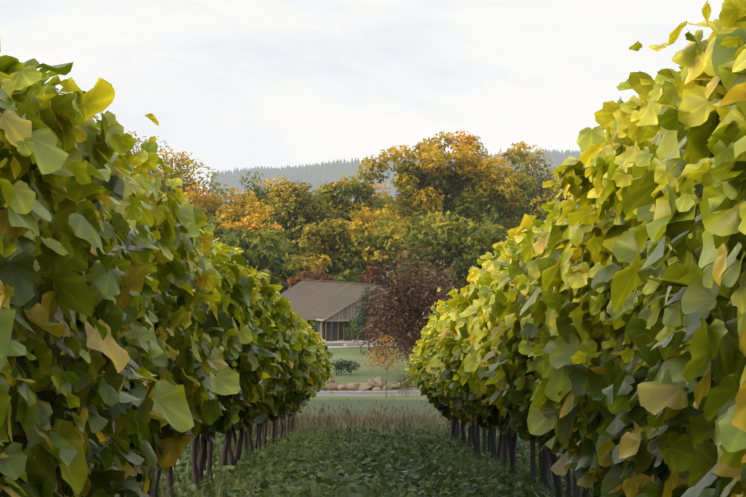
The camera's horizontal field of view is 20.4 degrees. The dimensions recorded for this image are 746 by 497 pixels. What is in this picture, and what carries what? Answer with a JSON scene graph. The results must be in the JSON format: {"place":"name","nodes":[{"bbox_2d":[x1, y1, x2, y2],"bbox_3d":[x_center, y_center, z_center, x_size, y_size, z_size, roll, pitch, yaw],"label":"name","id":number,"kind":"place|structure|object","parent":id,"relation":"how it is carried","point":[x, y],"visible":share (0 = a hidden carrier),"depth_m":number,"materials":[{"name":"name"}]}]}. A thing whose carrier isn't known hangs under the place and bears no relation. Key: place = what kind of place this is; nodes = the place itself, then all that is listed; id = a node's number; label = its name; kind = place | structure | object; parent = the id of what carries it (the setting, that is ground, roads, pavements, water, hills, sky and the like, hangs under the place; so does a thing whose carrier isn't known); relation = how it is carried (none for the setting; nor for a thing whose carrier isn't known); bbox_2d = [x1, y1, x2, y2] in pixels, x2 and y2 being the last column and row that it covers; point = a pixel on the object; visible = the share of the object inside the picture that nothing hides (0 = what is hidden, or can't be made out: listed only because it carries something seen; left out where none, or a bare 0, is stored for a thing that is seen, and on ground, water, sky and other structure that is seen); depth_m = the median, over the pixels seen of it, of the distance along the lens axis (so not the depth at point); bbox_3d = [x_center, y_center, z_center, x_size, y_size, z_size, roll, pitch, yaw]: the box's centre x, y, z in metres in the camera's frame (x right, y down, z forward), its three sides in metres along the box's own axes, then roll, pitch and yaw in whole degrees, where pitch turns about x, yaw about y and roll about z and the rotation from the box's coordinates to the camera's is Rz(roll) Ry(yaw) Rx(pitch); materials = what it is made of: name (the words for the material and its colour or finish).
{"place":"outdoors","nodes":[
{"label":"outdoors","id":0,"kind":"place"},
{"bbox_2d":[0,0,723,193],"label":"sky","id":1,"kind":"structure","parent":0,"point":[228,84],"materials":[{"name":"white"}]},
{"bbox_2d":[206,260,518,496],"bbox_3d":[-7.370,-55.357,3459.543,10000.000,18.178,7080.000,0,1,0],"label":"ground","id":2,"kind":"structure","parent":0,"point":[362,373],"depth_m":127.22,"materials":[{"name":"green plant"}]},
{"bbox_2d":[125,131,189,192],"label":"oak","id":3,"kind":"object","parent":2,"relation":"on","point":[137,146],"depth_m":297.12,"materials":[{"name":"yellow plant"}]},
{"bbox_2d":[0,46,334,496],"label":"vine row","id":4,"kind":"object","parent":2,"relation":"on","point":[144,331],"depth_m":4.67,"materials":[{"name":"green plant"}]},
{"bbox_2d":[153,149,232,218],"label":"oak","id":5,"kind":"object","parent":2,"relation":"on","point":[176,173],"visible":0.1,"depth_m":283.14,"materials":[{"name":"yellow plant"}]},
{"bbox_2d":[189,192,238,215],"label":"tree","id":6,"kind":"object","parent":2,"relation":"on","point":[220,202],"depth_m":333.98,"materials":[{"name":"plant"}]},
{"bbox_2d":[150,412,295,496],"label":"vine row trellis","id":7,"kind":"object","parent":2,"relation":"on","point":[152,489],"depth_m":17.61,"materials":[{"name":"wood"}]},
{"bbox_2d":[201,210,244,249],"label":"tree","id":8,"kind":"object","parent":2,"relation":"on","point":[219,231],"visible":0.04,"depth_m":221.31,"materials":[{"name":"green plant"}]},
{"bbox_2d":[183,184,274,239],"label":"orange oak","id":9,"kind":"object","parent":2,"relation":"on","point":[249,209],"visible":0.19,"depth_m":238.71,"materials":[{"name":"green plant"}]},
{"bbox_2d":[218,216,289,265],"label":"oak","id":10,"kind":"object","parent":2,"relation":"on","point":[249,223],"visible":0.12,"depth_m":223.44,"materials":[{"name":"yellow plant"}]},
{"bbox_2d":[214,225,295,293],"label":"trees","id":11,"kind":"object","parent":2,"relation":"on","point":[258,245],"visible":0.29,"depth_m":216.66,"materials":[{"name":"green plant"}]},
{"bbox_2d":[228,171,303,252],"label":"dark oak","id":12,"kind":"object","parent":2,"relation":"on","point":[260,194],"visible":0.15,"depth_m":297.36,"materials":[{"name":"green plant"}]},
{"bbox_2d":[259,175,351,258],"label":"oak","id":13,"kind":"object","parent":2,"relation":"on","point":[298,219],"visible":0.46,"depth_m":260.54,"materials":[{"name":"green plant"}]},
{"bbox_2d":[286,267,333,287],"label":"red maple","id":14,"kind":"object","parent":2,"relation":"on","point":[314,275],"visible":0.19,"depth_m":205.31,"materials":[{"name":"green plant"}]},
{"bbox_2d":[266,252,358,292],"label":"trees","id":15,"kind":"object","parent":2,"relation":"on","point":[302,265],"visible":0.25,"depth_m":218.25,"materials":[{"name":"plant"}]},
{"bbox_2d":[289,218,369,275],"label":"oak","id":16,"kind":"object","parent":2,"relation":"on","point":[329,242],"visible":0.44,"depth_m":226.32,"materials":[{"name":"green plant"}]},
{"bbox_2d":[326,375,334,382],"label":"boulder","id":17,"kind":"object","parent":2,"relation":"on","point":[330,380],"visible":0.42,"depth_m":139.23,"materials":[{"name":"stone"}]},
{"bbox_2d":[327,383,339,390],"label":"boulder","id":18,"kind":"object","parent":2,"relation":"on","point":[331,386],"visible":0.71,"depth_m":133.03,"materials":[{"name":"stone"}]},
{"bbox_2d":[289,253,385,283],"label":"tree","id":19,"kind":"object","parent":2,"relation":"on","point":[330,266],"visible":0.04,"depth_m":225.29,"materials":[{"name":"green plant"}]},
{"bbox_2d":[329,360,345,374],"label":"lawn shrub","id":20,"kind":"object","parent":2,"relation":"on","point":[340,366],"visible":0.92,"depth_m":147.12,"materials":[{"name":"green plant"}]},
{"bbox_2d":[337,384,347,390],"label":"boulder","id":21,"kind":"object","parent":2,"relation":"on","point":[341,387],"visible":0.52,"depth_m":132.77,"materials":[{"name":"stone"}]},
{"bbox_2d":[336,359,348,372],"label":"lawn shrub","id":22,"kind":"object","parent":2,"relation":"on","point":[342,362],"visible":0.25,"depth_m":148.59,"materials":[{"name":"green plant"}]},
{"bbox_2d":[294,174,394,252],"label":"oak","id":23,"kind":"object","parent":2,"relation":"on","point":[333,192],"visible":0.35,"depth_m":270.60,"materials":[{"name":"green plant"}]},
{"bbox_2d":[280,279,415,347],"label":"barn","id":24,"kind":"structure","parent":2,"relation":"on","point":[329,308],"depth_m":183.51,"materials":[{"name":"brown wood"}]},
{"bbox_2d":[344,360,359,372],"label":"lawn shrub","id":25,"kind":"object","parent":2,"relation":"on","point":[348,365],"visible":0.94,"depth_m":147.56,"materials":[{"name":"green plant"}]},
{"bbox_2d":[342,317,362,345],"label":"shrub","id":26,"kind":"object","parent":2,"relation":"on","point":[353,324],"visible":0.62,"depth_m":178.91,"materials":[{"name":"green plant"}]},
{"bbox_2d":[346,382,360,390],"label":"boulder","id":27,"kind":"object","parent":2,"relation":"on","point":[353,386],"visible":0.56,"depth_m":132.74,"materials":[{"name":"stone"}]},
{"bbox_2d":[311,422,408,454],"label":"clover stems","id":28,"kind":"object","parent":2,"relation":"on","point":[354,440],"visible":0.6,"depth_m":21.42,"materials":[{"name":"green plant"}]},
{"bbox_2d":[311,418,412,443],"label":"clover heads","id":29,"kind":"object","parent":28,"relation":"attached to","point":[354,431],"visible":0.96,"depth_m":22.45,"materials":[{"name":"white plant"}]},
{"bbox_2d":[358,382,370,390],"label":"boulder","id":30,"kind":"object","parent":2,"relation":"on","point":[364,386],"visible":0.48,"depth_m":132.73,"materials":[{"name":"stone"}]},
{"bbox_2d":[353,285,379,348],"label":"conifer column","id":31,"kind":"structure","parent":2,"relation":"on","point":[362,322],"depth_m":175.86,"materials":[{"name":"green plant"}]},
{"bbox_2d":[316,392,420,394],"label":"drive","id":32,"kind":"structure","parent":2,"relation":"on","point":[363,393],"depth_m":130.23,"materials":[{"name":"asphalt"}]},
{"bbox_2d":[316,391,426,395],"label":"drive kerb","id":33,"kind":"structure","parent":2,"relation":"on","point":[367,395],"depth_m":127.41,"materials":[{"name":"grey concrete"}]},
{"bbox_2d":[367,379,377,389],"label":"boulder","id":34,"kind":"object","parent":2,"relation":"on","point":[372,383],"visible":0.48,"depth_m":133.48,"materials":[{"name":"stone"}]},
{"bbox_2d":[372,387,381,390],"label":"boulder","id":35,"kind":"object","parent":2,"relation":"on","point":[376,389],"visible":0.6,"depth_m":132.16,"materials":[{"name":"stone"}]},
{"bbox_2d":[350,195,407,219],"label":"tree","id":36,"kind":"object","parent":2,"relation":"on","point":[387,198],"visible":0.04,"depth_m":354.29,"materials":[{"name":"plant"}]},
{"bbox_2d":[360,266,399,290],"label":"maroon tree","id":37,"kind":"object","parent":2,"relation":"on","point":[373,272],"visible":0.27,"depth_m":206.66,"materials":[{"name":"brown plant"}]},
{"bbox_2d":[374,377,385,388],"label":"boulder","id":38,"kind":"object","parent":2,"relation":"on","point":[381,382],"visible":0.52,"depth_m":134.69,"materials":[{"name":"stone"}]},
{"bbox_2d":[364,332,405,397],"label":"young tree","id":39,"kind":"object","parent":2,"relation":"on","point":[381,358],"visible":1,"depth_m":124.52,"materials":[{"name":"orange plant"}]},
{"bbox_2d":[382,385,391,390],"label":"boulder","id":40,"kind":"object","parent":2,"relation":"on","point":[389,387],"visible":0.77,"depth_m":133.17,"materials":[{"name":"stone"}]},
{"bbox_2d":[344,207,433,275],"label":"oak","id":41,"kind":"object","parent":2,"relation":"on","point":[373,217],"visible":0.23,"depth_m":230.15,"materials":[{"name":"green plant"}]},
{"bbox_2d":[335,216,455,302],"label":"trees","id":42,"kind":"object","parent":2,"relation":"on","point":[388,230],"visible":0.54,"depth_m":223.94,"materials":[{"name":"plant"}]},
{"bbox_2d":[391,384,400,388],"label":"boulder","id":43,"kind":"object","parent":2,"relation":"on","point":[394,386],"visible":0.6,"depth_m":134.46,"materials":[{"name":"stone"}]},
{"bbox_2d":[394,366,416,396],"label":"bare shrub","id":44,"kind":"object","parent":2,"relation":"on","point":[405,383],"visible":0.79,"depth_m":126.63,"materials":[{"name":"brown plant"}]},
{"bbox_2d":[353,238,465,367],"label":"tree","id":45,"kind":"object","parent":2,"relation":"on","point":[404,308],"visible":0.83,"depth_m":140.38,"materials":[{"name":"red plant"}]},
{"bbox_2d":[390,257,465,360],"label":"russet shrub","id":46,"kind":"object","parent":2,"relation":"on","point":[436,279],"visible":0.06,"depth_m":149.48,"materials":[{"name":"brown plant"}]},
{"bbox_2d":[389,206,495,300],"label":"trees","id":47,"kind":"object","parent":2,"relation":"on","point":[443,228],"visible":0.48,"depth_m":214.97,"materials":[{"name":"green plant"}]},
{"bbox_2d":[356,130,534,297],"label":"oak","id":48,"kind":"object","parent":2,"relation":"on","point":[465,189],"visible":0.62,"depth_m":244.27,"materials":[{"name":"yellow plant"}]},
{"bbox_2d":[437,223,506,293],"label":"tree","id":49,"kind":"object","parent":2,"relation":"on","point":[464,265],"visible":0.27,"depth_m":213.04,"materials":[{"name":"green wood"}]},
{"bbox_2d":[470,199,544,241],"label":"tree","id":50,"kind":"object","parent":2,"relation":"on","point":[489,219],"depth_m":330.88,"materials":[{"name":"plant"}]},
{"bbox_2d":[449,417,579,496],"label":"vine row trellis","id":51,"kind":"object","parent":2,"relation":"on","point":[576,491],"depth_m":12.41,"materials":[{"name":"wood"}]},
{"bbox_2d":[476,142,562,233],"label":"oak","id":52,"kind":"object","parent":2,"relation":"on","point":[536,190],"visible":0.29,"depth_m":296.83,"materials":[{"name":"green plant"}]},
{"bbox_2d":[530,166,581,216],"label":"oak","id":53,"kind":"object","parent":2,"relation":"on","point":[554,192],"depth_m":278.92,"materials":[{"name":"green plant"}]},
{"bbox_2d":[399,0,745,496],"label":"vine row","id":54,"kind":"object","parent":2,"relation":"on","point":[594,326],"depth_m":4.50,"materials":[{"name":"green plant"}]},
{"bbox_2d":[140,415,592,496],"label":"ground cover plants","id":55,"kind":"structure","parent":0,"point":[218,491],"depth_m":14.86,"materials":[{"name":"green plant"}]},
{"bbox_2d":[217,402,517,436],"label":"dry grass","id":56,"kind":"structure","parent":0,"point":[344,419],"depth_m":29.72,"materials":[{"name":"brown plant"}]},
{"bbox_2d":[254,393,466,433],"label":"dry grass heads","id":57,"kind":"object","parent":56,"relation":"attached to","point":[349,418],"visible":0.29,"depth_m":29.33,"materials":[{"name":"brown plant"}]},
{"bbox_3d":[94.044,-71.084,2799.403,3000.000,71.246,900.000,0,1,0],"label":"hill","id":58,"kind":"structure","parent":0,"visible":0},
{"bbox_2d":[206,149,583,211],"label":"hill spruce forest","id":59,"kind":"object","parent":58,"relation":"on","point":[313,175],"visible":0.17,"depth_m":2547.97,"materials":[{"name":"plant"}]}
]}

